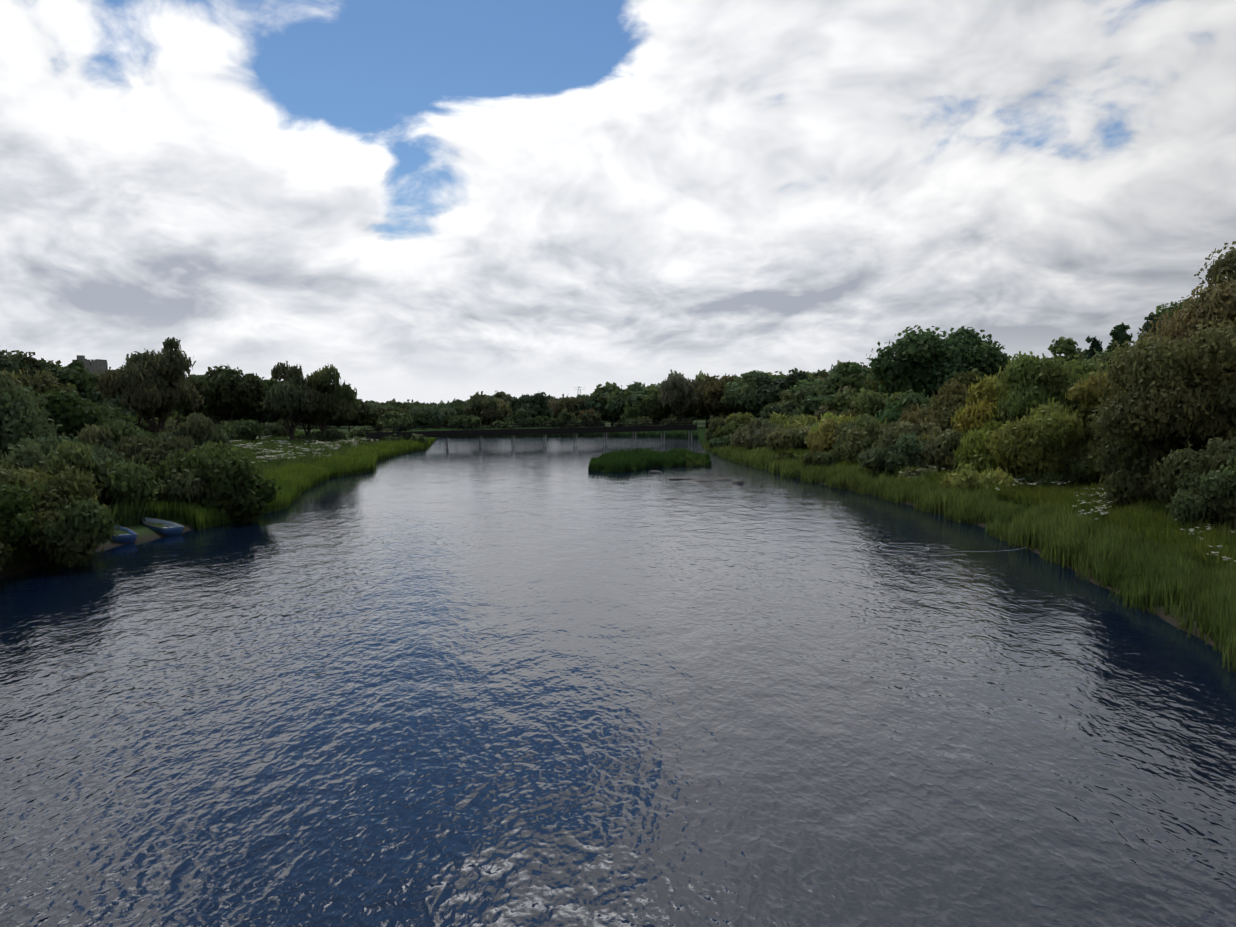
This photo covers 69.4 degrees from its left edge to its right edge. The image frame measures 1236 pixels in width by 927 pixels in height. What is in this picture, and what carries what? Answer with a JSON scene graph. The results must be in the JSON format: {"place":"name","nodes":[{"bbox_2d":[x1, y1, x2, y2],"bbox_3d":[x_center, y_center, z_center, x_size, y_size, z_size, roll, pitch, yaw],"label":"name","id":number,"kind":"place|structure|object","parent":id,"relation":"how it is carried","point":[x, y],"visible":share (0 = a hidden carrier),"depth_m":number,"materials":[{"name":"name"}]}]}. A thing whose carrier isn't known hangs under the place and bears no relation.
{"place":"outdoors","nodes":[
{"label":"outdoors","id":0,"kind":"place"},
{"bbox_2d":[99,430,404,526],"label":"meadow grass","id":1,"kind":"structure","parent":0,"point":[132,513],"depth_m":99.12,"materials":[{"name":"green plant"}]},
{"bbox_2d":[229,435,376,462],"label":"flowers","id":2,"kind":"object","parent":1,"relation":"on","point":[353,440],"visible":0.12,"depth_m":117.21,"materials":[{"name":"plant"}]},
{"bbox_2d":[0,416,1231,656],"bbox_3d":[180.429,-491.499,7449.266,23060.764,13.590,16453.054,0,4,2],"label":"ground","id":3,"kind":"structure","parent":0,"point":[144,532],"depth_m":45.96,"materials":[{"name":"brown soil"}]},
{"bbox_2d":[0,481,31,546],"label":"bush","id":4,"kind":"object","parent":3,"relation":"on","point":[13,504],"visible":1,"depth_m":36.37,"materials":[{"name":"green plant"}]},
{"bbox_2d":[0,511,35,560],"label":"ledge bush","id":5,"kind":"object","parent":3,"relation":"on","point":[6,551],"visible":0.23,"depth_m":37.67,"materials":[{"name":"green plant"}]},
{"bbox_2d":[0,349,44,377],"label":"tree","id":6,"kind":"object","parent":3,"relation":"on","point":[20,361],"visible":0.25,"depth_m":142.09,"materials":[{"name":"green plant"}]},
{"bbox_2d":[0,439,51,473],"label":"bush","id":7,"kind":"object","parent":3,"relation":"on","point":[27,457],"visible":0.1,"depth_m":51.24,"materials":[{"name":"green plant"}]},
{"bbox_2d":[2,368,63,396],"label":"bush","id":8,"kind":"object","parent":3,"relation":"on","point":[42,383],"visible":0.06,"depth_m":103.19,"materials":[{"name":"green plant"}]},
{"bbox_2d":[0,370,66,463],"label":"bush","id":9,"kind":"object","parent":3,"relation":"on","point":[20,418],"visible":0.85,"depth_m":59.34,"materials":[{"name":"green plant"}]},
{"bbox_2d":[0,465,101,558],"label":"bush","id":10,"kind":"object","parent":3,"relation":"on","point":[63,483],"visible":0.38,"depth_m":40.09,"materials":[{"name":"green plant"}]},
{"bbox_2d":[15,480,119,567],"bbox_3d":[-26.016,2.889,40.393,6.229,4.193,4.757,0,4,2],"label":"ledge bush","id":11,"kind":"object","parent":3,"relation":"on","point":[85,527],"visible":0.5,"depth_m":39.33,"materials":[{"name":"green plant"}]},
{"bbox_2d":[9,432,128,464],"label":"bush","id":12,"kind":"object","parent":3,"relation":"on","point":[105,455],"visible":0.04,"depth_m":55.48,"materials":[{"name":"green plant"}]},
{"bbox_2d":[21,388,127,441],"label":"bush","id":13,"kind":"object","parent":3,"relation":"on","point":[72,414],"visible":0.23,"depth_m":71.53,"materials":[{"name":"green plant"}]},
{"bbox_2d":[55,359,101,394],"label":"tree","id":14,"kind":"object","parent":3,"relation":"on","point":[78,375],"visible":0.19,"depth_m":147.29,"materials":[{"name":"green plant"}]},
{"bbox_2d":[71,423,116,450],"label":"bush","id":15,"kind":"object","parent":3,"relation":"on","point":[93,433],"visible":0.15,"depth_m":68.42,"materials":[{"name":"green plant"}]},
{"bbox_2d":[77,355,111,374],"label":"building","id":16,"kind":"structure","parent":3,"relation":"on","point":[94,367],"depth_m":420.24,"materials":[{"name":"stone"}]},
{"bbox_2d":[38,439,164,508],"bbox_3d":[-30.479,1.167,50.944,7.874,5.299,5.820,-3,5,-38],"label":"bush","id":17,"kind":"object","parent":3,"relation":"on","point":[124,482],"visible":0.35,"depth_m":50.27,"materials":[{"name":"green plant"}]},
{"bbox_2d":[69,419,141,444],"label":"bush","id":18,"kind":"object","parent":3,"relation":"on","point":[118,429],"depth_m":70.56,"materials":[{"name":"green plant"}]},
{"bbox_2d":[87,388,151,419],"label":"bush","id":19,"kind":"object","parent":3,"relation":"on","point":[99,399],"visible":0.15,"depth_m":126.98,"materials":[{"name":"green plant"}]},
{"bbox_2d":[92,402,157,432],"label":"bush","id":20,"kind":"object","parent":3,"relation":"on","point":[116,413],"visible":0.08,"depth_m":109.77,"materials":[{"name":"green plant"}]},
{"bbox_2d":[94,337,204,433],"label":"willow tree","id":21,"kind":"object","parent":3,"relation":"on","point":[151,385],"visible":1,"depth_m":99.20,"materials":[{"name":"green plant"}]},
{"bbox_2d":[110,431,199,470],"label":"bush","id":22,"kind":"object","parent":3,"relation":"on","point":[145,448],"visible":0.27,"depth_m":61.82,"materials":[{"name":"green plant"}]},
{"bbox_2d":[154,455,212,508],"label":"ledge bush","id":23,"kind":"object","parent":3,"relation":"on","point":[173,491],"visible":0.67,"depth_m":53.61,"materials":[{"name":"green plant"}]},
{"bbox_2d":[156,413,232,449],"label":"bush","id":24,"kind":"object","parent":3,"relation":"on","point":[202,434],"visible":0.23,"depth_m":76.32,"materials":[{"name":"green plant"}]},
{"bbox_2d":[149,440,266,505],"bbox_3d":[-25.515,1.000,56.877,6.614,4.944,6.419,0,4,2],"label":"bush","id":25,"kind":"object","parent":3,"relation":"on","point":[216,460],"visible":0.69,"depth_m":54.68,"materials":[{"name":"green plant"}]},
{"bbox_2d":[0,437,434,566],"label":"reeds","id":26,"kind":"object","parent":3,"relation":"on","point":[294,481],"depth_m":75.61,"materials":[{"name":"green plant"}]},
{"bbox_2d":[184,364,266,424],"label":"tree","id":27,"kind":"object","parent":3,"relation":"on","point":[226,392],"visible":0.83,"depth_m":149.38,"materials":[{"name":"green plant"}]},
{"bbox_2d":[200,418,263,440],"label":"bush","id":28,"kind":"object","parent":3,"relation":"on","point":[243,430],"visible":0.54,"depth_m":134.97,"materials":[{"name":"green plant"}]},
{"bbox_2d":[191,470,281,521],"bbox_3d":[-24.505,2.166,56.073,6.275,3.545,4.705,2,4,28],"label":"ledge bush","id":29,"kind":"object","parent":3,"relation":"on","point":[256,498],"visible":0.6,"depth_m":54.68,"materials":[{"name":"green plant"}]},
{"bbox_2d":[239,373,280,423],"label":"tree","id":30,"kind":"object","parent":3,"relation":"on","point":[258,411],"visible":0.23,"depth_m":159.37,"materials":[{"name":"green plant"}]},
{"bbox_2d":[256,419,296,437],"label":"bush","id":31,"kind":"object","parent":3,"relation":"on","point":[278,429],"visible":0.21,"depth_m":148.92,"materials":[{"name":"green plant"}]},
{"bbox_2d":[260,361,327,440],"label":"tree","id":32,"kind":"object","parent":3,"relation":"on","point":[291,397],"visible":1,"depth_m":134.32,"materials":[{"name":"green plant"}]},
{"bbox_2d":[296,389,338,437],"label":"tree","id":33,"kind":"object","parent":3,"relation":"on","point":[308,420],"visible":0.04,"depth_m":142.17,"materials":[{"name":"green plant"}]},
{"bbox_2d":[296,427,345,441],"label":"bush","id":34,"kind":"object","parent":3,"relation":"on","point":[327,435],"visible":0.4,"depth_m":137.30,"materials":[{"name":"green plant"}]},
{"bbox_2d":[306,364,359,431],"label":"tree","id":35,"kind":"object","parent":3,"relation":"on","point":[339,397],"visible":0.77,"depth_m":138.93,"materials":[{"name":"green plant"}]},
{"bbox_2d":[333,398,381,431],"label":"tree","id":36,"kind":"object","parent":3,"relation":"on","point":[367,411],"visible":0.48,"depth_m":199.50,"materials":[{"name":"green plant"}]},
{"bbox_2d":[374,410,413,431],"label":"bush","id":37,"kind":"object","parent":3,"relation":"on","point":[403,420],"visible":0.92,"depth_m":198.84,"materials":[{"name":"green plant"}]},
{"bbox_2d":[412,411,437,428],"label":"bush","id":38,"kind":"object","parent":3,"relation":"on","point":[425,419],"visible":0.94,"depth_m":202.17,"materials":[{"name":"green plant"}]},
{"bbox_2d":[408,400,456,427],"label":"tree","id":39,"kind":"object","parent":3,"relation":"on","point":[440,410],"visible":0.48,"depth_m":211.61,"materials":[{"name":"green plant"}]},
{"bbox_2d":[447,414,482,428],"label":"bush","id":40,"kind":"object","parent":3,"relation":"on","point":[460,419],"visible":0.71,"depth_m":197.88,"materials":[{"name":"green plant"}]},
{"bbox_2d":[462,391,504,426],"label":"tree","id":41,"kind":"object","parent":3,"relation":"on","point":[485,408],"visible":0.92,"depth_m":210.26,"materials":[{"name":"green plant"}]},
{"bbox_2d":[504,408,534,427],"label":"bush","id":42,"kind":"object","parent":3,"relation":"on","point":[518,417],"visible":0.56,"depth_m":204.47,"materials":[{"name":"green plant"}]},
{"bbox_2d":[509,392,553,417],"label":"tree","id":43,"kind":"object","parent":3,"relation":"on","point":[535,405],"visible":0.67,"depth_m":214.50,"materials":[{"name":"green plant"}]},
{"bbox_2d":[406,426,708,446],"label":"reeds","id":44,"kind":"object","parent":3,"relation":"on","point":[698,433],"depth_m":195.32,"materials":[{"name":"green plant"}]},
{"bbox_2d":[555,407,583,427],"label":"bush","id":45,"kind":"object","parent":3,"relation":"on","point":[565,416],"visible":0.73,"depth_m":202.46,"materials":[{"name":"green plant"}]},
{"bbox_2d":[555,394,593,416],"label":"tree","id":46,"kind":"object","parent":3,"relation":"on","point":[571,404],"visible":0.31,"depth_m":228.82,"materials":[{"name":"green plant"}]},
{"bbox_2d":[580,412,605,426],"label":"bush","id":47,"kind":"object","parent":3,"relation":"on","point":[589,417],"visible":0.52,"depth_m":205.03,"materials":[{"name":"green plant"}]},
{"bbox_2d":[575,390,619,423],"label":"tree","id":48,"kind":"object","parent":3,"relation":"on","point":[597,407],"visible":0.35,"depth_m":228.80,"materials":[{"name":"green plant"}]},
{"bbox_2d":[590,381,621,426],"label":"tree","id":49,"kind":"object","parent":3,"relation":"on","point":[602,400],"visible":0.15,"depth_m":231.08,"materials":[{"name":"green plant"}]},
{"bbox_2d":[606,381,649,419],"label":"tree","id":50,"kind":"object","parent":3,"relation":"on","point":[615,408],"visible":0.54,"depth_m":219.82,"materials":[{"name":"green plant"}]},
{"bbox_2d":[608,385,669,424],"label":"tree","id":51,"kind":"object","parent":3,"relation":"on","point":[636,411],"visible":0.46,"depth_m":214.90,"materials":[{"name":"green plant"}]},
{"bbox_2d":[588,447,711,471],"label":"island rushes","id":52,"kind":"object","parent":3,"relation":"on","point":[635,459],"depth_m":102.71,"materials":[{"name":"green plant"}]},
{"bbox_2d":[639,391,697,421],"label":"tree","id":53,"kind":"object","parent":3,"relation":"on","point":[660,413],"visible":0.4,"depth_m":215.04,"materials":[{"name":"green plant"}]},
{"bbox_2d":[656,373,700,419],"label":"tree","id":54,"kind":"object","parent":3,"relation":"on","point":[677,391],"visible":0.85,"depth_m":201.95,"materials":[{"name":"green plant"}]},
{"bbox_2d":[689,370,727,428],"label":"tree","id":55,"kind":"object","parent":3,"relation":"on","point":[701,410],"visible":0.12,"depth_m":211.54,"materials":[{"name":"green plant"}]},
{"bbox_2d":[690,373,737,418],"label":"tree","id":56,"kind":"object","parent":3,"relation":"on","point":[709,390],"visible":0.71,"depth_m":196.74,"materials":[{"name":"green plant"}]},
{"bbox_2d":[713,412,753,438],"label":"bush","id":57,"kind":"object","parent":3,"relation":"on","point":[734,422],"visible":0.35,"depth_m":133.22,"materials":[{"name":"green plant"}]},
{"bbox_2d":[720,370,771,421],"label":"tree","id":58,"kind":"object","parent":3,"relation":"on","point":[736,396],"visible":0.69,"depth_m":190.36,"materials":[{"name":"green plant"}]},
{"bbox_2d":[730,417,778,450],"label":"bush","id":59,"kind":"object","parent":3,"relation":"on","point":[755,433],"visible":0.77,"depth_m":120.64,"materials":[{"name":"green plant"}]},
{"bbox_2d":[747,368,810,405],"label":"tree","id":60,"kind":"object","parent":3,"relation":"on","point":[768,389],"visible":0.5,"depth_m":180.69,"materials":[{"name":"green plant"}]},
{"bbox_2d":[761,401,798,419],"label":"bush","id":61,"kind":"object","parent":3,"relation":"on","point":[786,409],"visible":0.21,"depth_m":159.58,"materials":[{"name":"green plant"}]},
{"bbox_2d":[765,424,810,450],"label":"bush","id":62,"kind":"object","parent":3,"relation":"on","point":[792,437],"visible":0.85,"depth_m":109.84,"materials":[{"name":"green plant"}]},
{"bbox_2d":[783,414,817,428],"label":"bush","id":63,"kind":"object","parent":3,"relation":"on","point":[804,421],"visible":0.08,"depth_m":122.26,"materials":[{"name":"green plant"}]},
{"bbox_2d":[789,384,835,417],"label":"tree","id":64,"kind":"object","parent":3,"relation":"on","point":[808,399],"visible":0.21,"depth_m":141.47,"materials":[{"name":"green plant"}]},
{"bbox_2d":[804,417,840,452],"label":"bush","id":65,"kind":"object","parent":3,"relation":"on","point":[820,440],"visible":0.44,"depth_m":103.50,"materials":[{"name":"green plant"}]},
{"bbox_2d":[821,389,857,415],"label":"bush","id":66,"kind":"object","parent":3,"relation":"on","point":[838,404],"visible":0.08,"depth_m":131.20,"materials":[{"name":"green plant"}]},
{"bbox_2d":[816,362,870,393],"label":"tree","id":67,"kind":"object","parent":3,"relation":"on","point":[844,379],"visible":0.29,"depth_m":161.40,"materials":[{"name":"green plant"}]},
{"bbox_2d":[830,410,882,464],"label":"bush","id":68,"kind":"object","parent":3,"relation":"on","point":[859,439],"visible":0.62,"depth_m":87.22,"materials":[{"name":"green plant"}]},
{"bbox_2d":[831,420,884,446],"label":"bush","id":69,"kind":"object","parent":3,"relation":"on","point":[845,428],"visible":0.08,"depth_m":100.21,"materials":[{"name":"green plant"}]},
{"bbox_2d":[840,388,901,420],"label":"bush","id":70,"kind":"object","parent":3,"relation":"on","point":[871,401],"visible":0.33,"depth_m":125.73,"materials":[{"name":"green plant"}]},
{"bbox_2d":[856,431,927,473],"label":"bush","id":71,"kind":"object","parent":3,"relation":"on","point":[903,451],"visible":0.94,"depth_m":78.30,"materials":[{"name":"green plant"}]},
{"bbox_2d":[875,389,934,424],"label":"bush","id":72,"kind":"object","parent":3,"relation":"on","point":[893,411],"visible":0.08,"depth_m":103.10,"materials":[{"name":"green plant"}]},
{"bbox_2d":[871,415,946,449],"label":"bush","id":73,"kind":"object","parent":3,"relation":"on","point":[889,435],"visible":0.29,"depth_m":84.11,"materials":[{"name":"green plant"}]},
{"bbox_2d":[898,378,974,431],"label":"bush","id":74,"kind":"object","parent":3,"relation":"on","point":[949,400],"visible":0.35,"depth_m":88.09,"materials":[{"name":"green plant"}]},
{"bbox_2d":[863,325,1010,400],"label":"tree","id":75,"kind":"object","parent":3,"relation":"on","point":[929,360],"visible":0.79,"depth_m":111.15,"materials":[{"name":"green plant"}]},
{"bbox_2d":[919,429,962,469],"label":"bush","id":76,"kind":"object","parent":3,"relation":"on","point":[950,440],"visible":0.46,"depth_m":77.58,"materials":[{"name":"green plant"}]},
{"bbox_2d":[679,440,1235,672],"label":"reeds","id":77,"kind":"object","parent":3,"relation":"on","point":[1139,574],"depth_m":40.84,"materials":[{"name":"green plant"}]},
{"bbox_2d":[948,368,985,394],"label":"bush","id":78,"kind":"object","parent":3,"relation":"on","point":[967,379],"depth_m":99.34,"materials":[{"name":"green plant"}]},
{"bbox_2d":[953,418,1006,473],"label":"bush","id":79,"kind":"object","parent":3,"relation":"on","point":[973,450],"visible":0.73,"depth_m":69.34,"materials":[{"name":"green plant"}]},
{"bbox_2d":[939,467,1023,491],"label":"bush","id":80,"kind":"object","parent":3,"relation":"on","point":[969,478],"visible":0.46,"depth_m":63.25,"materials":[{"name":"green plant"}]},
{"bbox_2d":[951,373,1020,439],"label":"tree","id":81,"kind":"object","parent":3,"relation":"on","point":[978,412],"visible":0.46,"depth_m":73.62,"materials":[{"name":"green plant"}]},
{"bbox_2d":[983,397,1090,477],"bbox_3d":[30.957,-1.063,65.648,7.382,7.606,6.569,-2,4,-27],"label":"bush","id":82,"kind":"object","parent":3,"relation":"on","point":[1035,441],"visible":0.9,"depth_m":63.58,"materials":[{"name":"green plant"}]},
{"bbox_2d":[987,351,1107,425],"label":"tree","id":83,"kind":"object","parent":3,"relation":"on","point":[1026,381],"visible":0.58,"depth_m":69.08,"materials":[{"name":"green plant"}]},
{"bbox_2d":[1018,440,1102,487],"bbox_3d":[31.943,0.656,63.426,6.467,4.620,4.850,0,4,2],"label":"bush","id":84,"kind":"object","parent":3,"relation":"on","point":[1081,470],"visible":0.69,"depth_m":62.22,"materials":[{"name":"green plant"}]},
{"bbox_2d":[899,465,1235,567],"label":"flowers","id":85,"kind":"object","parent":3,"relation":"on","point":[1225,558],"visible":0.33,"depth_m":48.62,"materials":[{"name":"white plant"}]},
{"bbox_2d":[1046,336,1102,370],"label":"tree","id":86,"kind":"object","parent":3,"relation":"on","point":[1066,347],"visible":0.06,"depth_m":145.27,"materials":[{"name":"green plant"}]},
{"bbox_2d":[1065,367,1128,445],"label":"tree","id":87,"kind":"object","parent":3,"relation":"on","point":[1086,389],"visible":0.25,"depth_m":66.08,"materials":[{"name":"green plant"}]},
{"bbox_2d":[1102,322,1132,355],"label":"conifer tree","id":88,"kind":"object","parent":3,"relation":"on","point":[1119,334],"visible":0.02,"depth_m":102.17,"materials":[{"name":"green plant"}]},
{"bbox_2d":[1098,438,1176,508],"bbox_3d":[31.194,0.939,51.904,5.886,5.480,5.113,0,4,2],"label":"bush","id":89,"kind":"object","parent":3,"relation":"on","point":[1124,486],"visible":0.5,"depth_m":51.47,"materials":[{"name":"green plant"}]},
{"bbox_2d":[1093,435,1202,480],"bbox_3d":[31.850,0.107,53.714,6.974,6.927,6.709,0,4,2],"label":"bush","id":90,"kind":"object","parent":3,"relation":"on","point":[1104,459],"visible":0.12,"depth_m":52.48,"materials":[{"name":"green plant"}]},
{"bbox_2d":[1087,316,1235,488],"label":"tree","id":91,"kind":"object","parent":3,"relation":"on","point":[1189,394],"visible":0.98,"depth_m":49.10,"materials":[{"name":"green plant"}]},
{"bbox_2d":[1131,298,1192,347],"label":"tree","id":92,"kind":"object","parent":3,"relation":"on","point":[1162,310],"depth_m":123.86,"materials":[{"name":"green plant"}]},
{"bbox_2d":[1135,241,1235,376],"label":"tree","id":93,"kind":"object","parent":3,"relation":"on","point":[1218,299],"visible":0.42,"depth_m":54.57,"materials":[{"name":"green plant"}]},
{"bbox_2d":[1149,434,1235,498],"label":"bush","id":94,"kind":"object","parent":3,"relation":"on","point":[1178,464],"visible":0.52,"depth_m":44.20,"materials":[{"name":"green plant"}]},
{"bbox_2d":[1166,470,1235,530],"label":"bush","id":95,"kind":"object","parent":3,"relation":"on","point":[1203,497],"visible":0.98,"depth_m":41.28,"materials":[{"name":"green plant"}]},
{"bbox_2d":[0,437,1235,926],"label":"river water","id":96,"kind":"structure","parent":0,"point":[524,681],"depth_m":20.57,"materials":[{"name":"blue liquid"}]},
{"bbox_2d":[112,525,137,542],"bbox_3d":[-27.804,3.618,48.516,5.901,0.652,1.500,7,6,43],"label":"blue boat","id":97,"kind":"object","parent":96,"relation":"on","point":[131,537],"visible":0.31,"depth_m":46.71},
{"bbox_2d":[141,517,183,535],"bbox_3d":[-26.927,3.427,51.119,5.701,0.626,1.450,7,5,35],"label":"blue boat","id":98,"kind":"object","parent":96,"relation":"on","point":[172,528],"visible":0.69,"depth_m":49.83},
{"bbox_2d":[375,430,691,448],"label":"bridge piers","id":99,"kind":"structure","parent":96,"relation":"in","point":[513,440],"depth_m":155.68,"materials":[{"name":"concrete"}]},
{"bbox_2d":[366,420,696,438],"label":"footbridge deck","id":100,"kind":"structure","parent":99,"relation":"on","point":[463,432],"depth_m":151.76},
{"bbox_2d":[0,0,1235,403],"label":"sky","id":101,"kind":"structure","parent":0,"point":[427,201],"materials":[{"name":"white"}]},
{"bbox_2d":[760,446,1235,568],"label":"meadow grass","id":102,"kind":"structure","parent":0,"point":[1153,519],"depth_m":46.82,"materials":[{"name":"green plant"}]},
{"bbox_2d":[801,450,838,466],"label":"bush","id":103,"kind":"object","parent":102,"relation":"on","point":[822,458],"visible":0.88,"depth_m":88.61,"materials":[{"name":"green plant"}]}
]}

